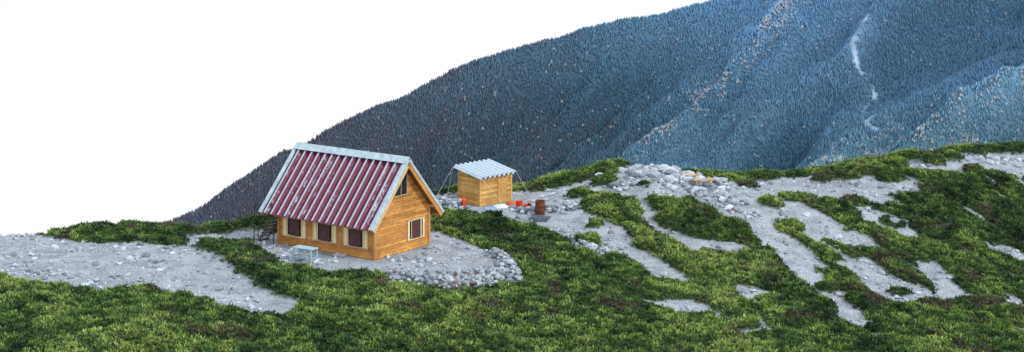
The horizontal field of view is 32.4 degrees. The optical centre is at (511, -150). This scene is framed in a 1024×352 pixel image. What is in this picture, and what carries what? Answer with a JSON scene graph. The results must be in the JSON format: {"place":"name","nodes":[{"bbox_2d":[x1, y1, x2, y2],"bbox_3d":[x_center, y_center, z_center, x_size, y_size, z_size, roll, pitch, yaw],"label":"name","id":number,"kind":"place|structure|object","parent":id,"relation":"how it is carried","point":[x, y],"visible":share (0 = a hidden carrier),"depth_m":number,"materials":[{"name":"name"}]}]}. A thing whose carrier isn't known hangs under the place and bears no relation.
{"place":"outdoors","nodes":[
{"label":"outdoors","id":0,"kind":"place"},
{"bbox_2d":[0,0,707,235],"label":"sky","id":1,"kind":"structure","parent":0,"point":[111,110],"materials":[{"name":"white"}]},
{"bbox_2d":[0,143,1023,351],"bbox_3d":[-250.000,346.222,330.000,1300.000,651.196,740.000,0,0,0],"label":"ridge terrain","id":2,"kind":"structure","parent":0,"point":[793,259],"depth_m":100.87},
{"bbox_2d":[253,201,256,237],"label":"metal pole","id":3,"kind":"object","parent":2,"relation":"on","point":[254,219],"visible":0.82,"depth_m":103.18,"materials":[{"name":"grey metal"}]},
{"bbox_2d":[257,202,276,243],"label":"metal steps","id":4,"kind":"structure","parent":2,"relation":"on","point":[267,228],"depth_m":102.10,"materials":[{"name":"black metal"}]},
{"bbox_2d":[292,245,317,264],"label":"metal table","id":5,"kind":"object","parent":2,"relation":"on","point":[303,247],"visible":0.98,"depth_m":97.53,"materials":[{"name":"blue paint"}]},
{"bbox_2d":[258,142,443,260],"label":"wooden cabin","id":6,"kind":"object","parent":2,"relation":"on","point":[373,206],"visible":0.99,"depth_m":100.07,"materials":[{"name":"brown wood"}]},
{"bbox_2d":[282,172,424,249],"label":"window frames","id":7,"kind":"structure","parent":6,"relation":"in","point":[406,172],"depth_m":100.12,"materials":[{"name":"brown wood"}]},
{"bbox_2d":[288,173,422,246],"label":"window glass","id":8,"kind":"structure","parent":6,"relation":"in","point":[402,189],"depth_m":99.54,"materials":[{"name":"glass"}]},
{"bbox_2d":[379,247,523,292],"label":"dry stone wall","id":9,"kind":"structure","parent":2,"relation":"on","point":[512,272],"depth_m":94.39,"materials":[{"name":"grey stone"}]},
{"bbox_2d":[435,195,471,208],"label":"dry stone wall","id":10,"kind":"structure","parent":2,"relation":"on","point":[454,203],"depth_m":112.14,"materials":[{"name":"grey stone"}]},
{"bbox_2d":[460,196,466,206],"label":"red fuel can","id":11,"kind":"object","parent":2,"relation":"on","point":[464,202],"visible":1,"depth_m":112.19,"materials":[{"name":"orange paint"}]},
{"bbox_2d":[437,159,530,206],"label":"wooden outhouse","id":12,"kind":"structure","parent":2,"relation":"on","point":[483,182],"depth_m":113.25,"materials":[{"name":"wood"},{"name":"galvanised steel"}]},
{"bbox_2d":[498,176,506,202],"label":"door","id":13,"kind":"structure","parent":12,"relation":"in","point":[502,181],"depth_m":113.59,"materials":[{"name":"brown wood"}]},
{"bbox_2d":[483,206,496,209],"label":"blue tarp","id":14,"kind":"object","parent":2,"relation":"on","point":[489,208],"visible":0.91,"depth_m":111.35,"materials":[{"name":"blue plastic"}]},
{"bbox_2d":[493,204,507,208],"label":"white tarp","id":15,"kind":"object","parent":2,"relation":"on","point":[498,206],"visible":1,"depth_m":111.69,"materials":[{"name":"white plastic"}]},
{"bbox_2d":[505,201,515,205],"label":"orange tarp","id":16,"kind":"object","parent":2,"relation":"on","point":[509,203],"visible":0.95,"depth_m":112.40,"materials":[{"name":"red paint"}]},
{"bbox_2d":[0,139,1023,351],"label":"dwarf pine shrubs","id":17,"kind":"object","parent":2,"relation":"on","point":[255,256],"visible":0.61,"depth_m":95.97,"materials":[{"name":"green plant"}]},
{"bbox_2d":[0,155,1023,332],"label":"gravel stones","id":18,"kind":"object","parent":2,"relation":"on","point":[55,247],"visible":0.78,"depth_m":100.46,"materials":[{"name":"grey gravel"}]},
{"bbox_2d":[0,153,1023,277],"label":"rock outcrop","id":19,"kind":"object","parent":2,"relation":"on","point":[651,170],"visible":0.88,"depth_m":113.41,"materials":[{"name":"grey stone"}]},
{"bbox_2d":[515,199,522,206],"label":"red bucket","id":20,"kind":"object","parent":2,"relation":"on","point":[519,203],"visible":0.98,"depth_m":111.25,"materials":[{"name":"plastic"}]},
{"bbox_2d":[535,200,544,215],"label":"rusty barrel","id":21,"kind":"object","parent":2,"relation":"on","point":[540,207],"visible":1,"depth_m":109.55,"materials":[{"name":"metal"}]},
{"bbox_2d":[529,215,550,221],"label":"wooden pallet","id":22,"kind":"object","parent":2,"relation":"on","point":[544,218],"visible":1,"depth_m":108.47,"materials":[{"name":"grey wood"}]},
{"bbox_2d":[515,200,581,215],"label":"dry stone wall","id":23,"kind":"structure","parent":2,"relation":"on","point":[563,206],"depth_m":110.30,"materials":[{"name":"grey stone"}]},
{"bbox_2d":[566,232,632,258],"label":"dry stone wall","id":24,"kind":"structure","parent":2,"relation":"on","point":[594,246],"depth_m":102.69,"materials":[{"name":"grey stone"}]},
{"bbox_2d":[693,178,713,184],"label":"wooden bench","id":25,"kind":"object","parent":2,"relation":"on","point":[697,180],"visible":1,"depth_m":113.23,"materials":[{"name":"brown wood"}]},
{"bbox_2d":[172,0,1023,224],"bbox_3d":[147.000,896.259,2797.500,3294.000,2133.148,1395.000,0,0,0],"label":"forested mountain","id":26,"kind":"structure","parent":0,"point":[852,44],"depth_m":2890.53,"materials":[{"name":"plant"}]},
{"bbox_2d":[164,0,1023,225],"bbox_3d":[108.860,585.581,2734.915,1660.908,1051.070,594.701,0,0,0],"label":"distant forest","id":27,"kind":"object","parent":26,"relation":"on","point":[927,82],"visible":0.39,"depth_m":2865.83,"materials":[{"name":"plant"}]}
]}

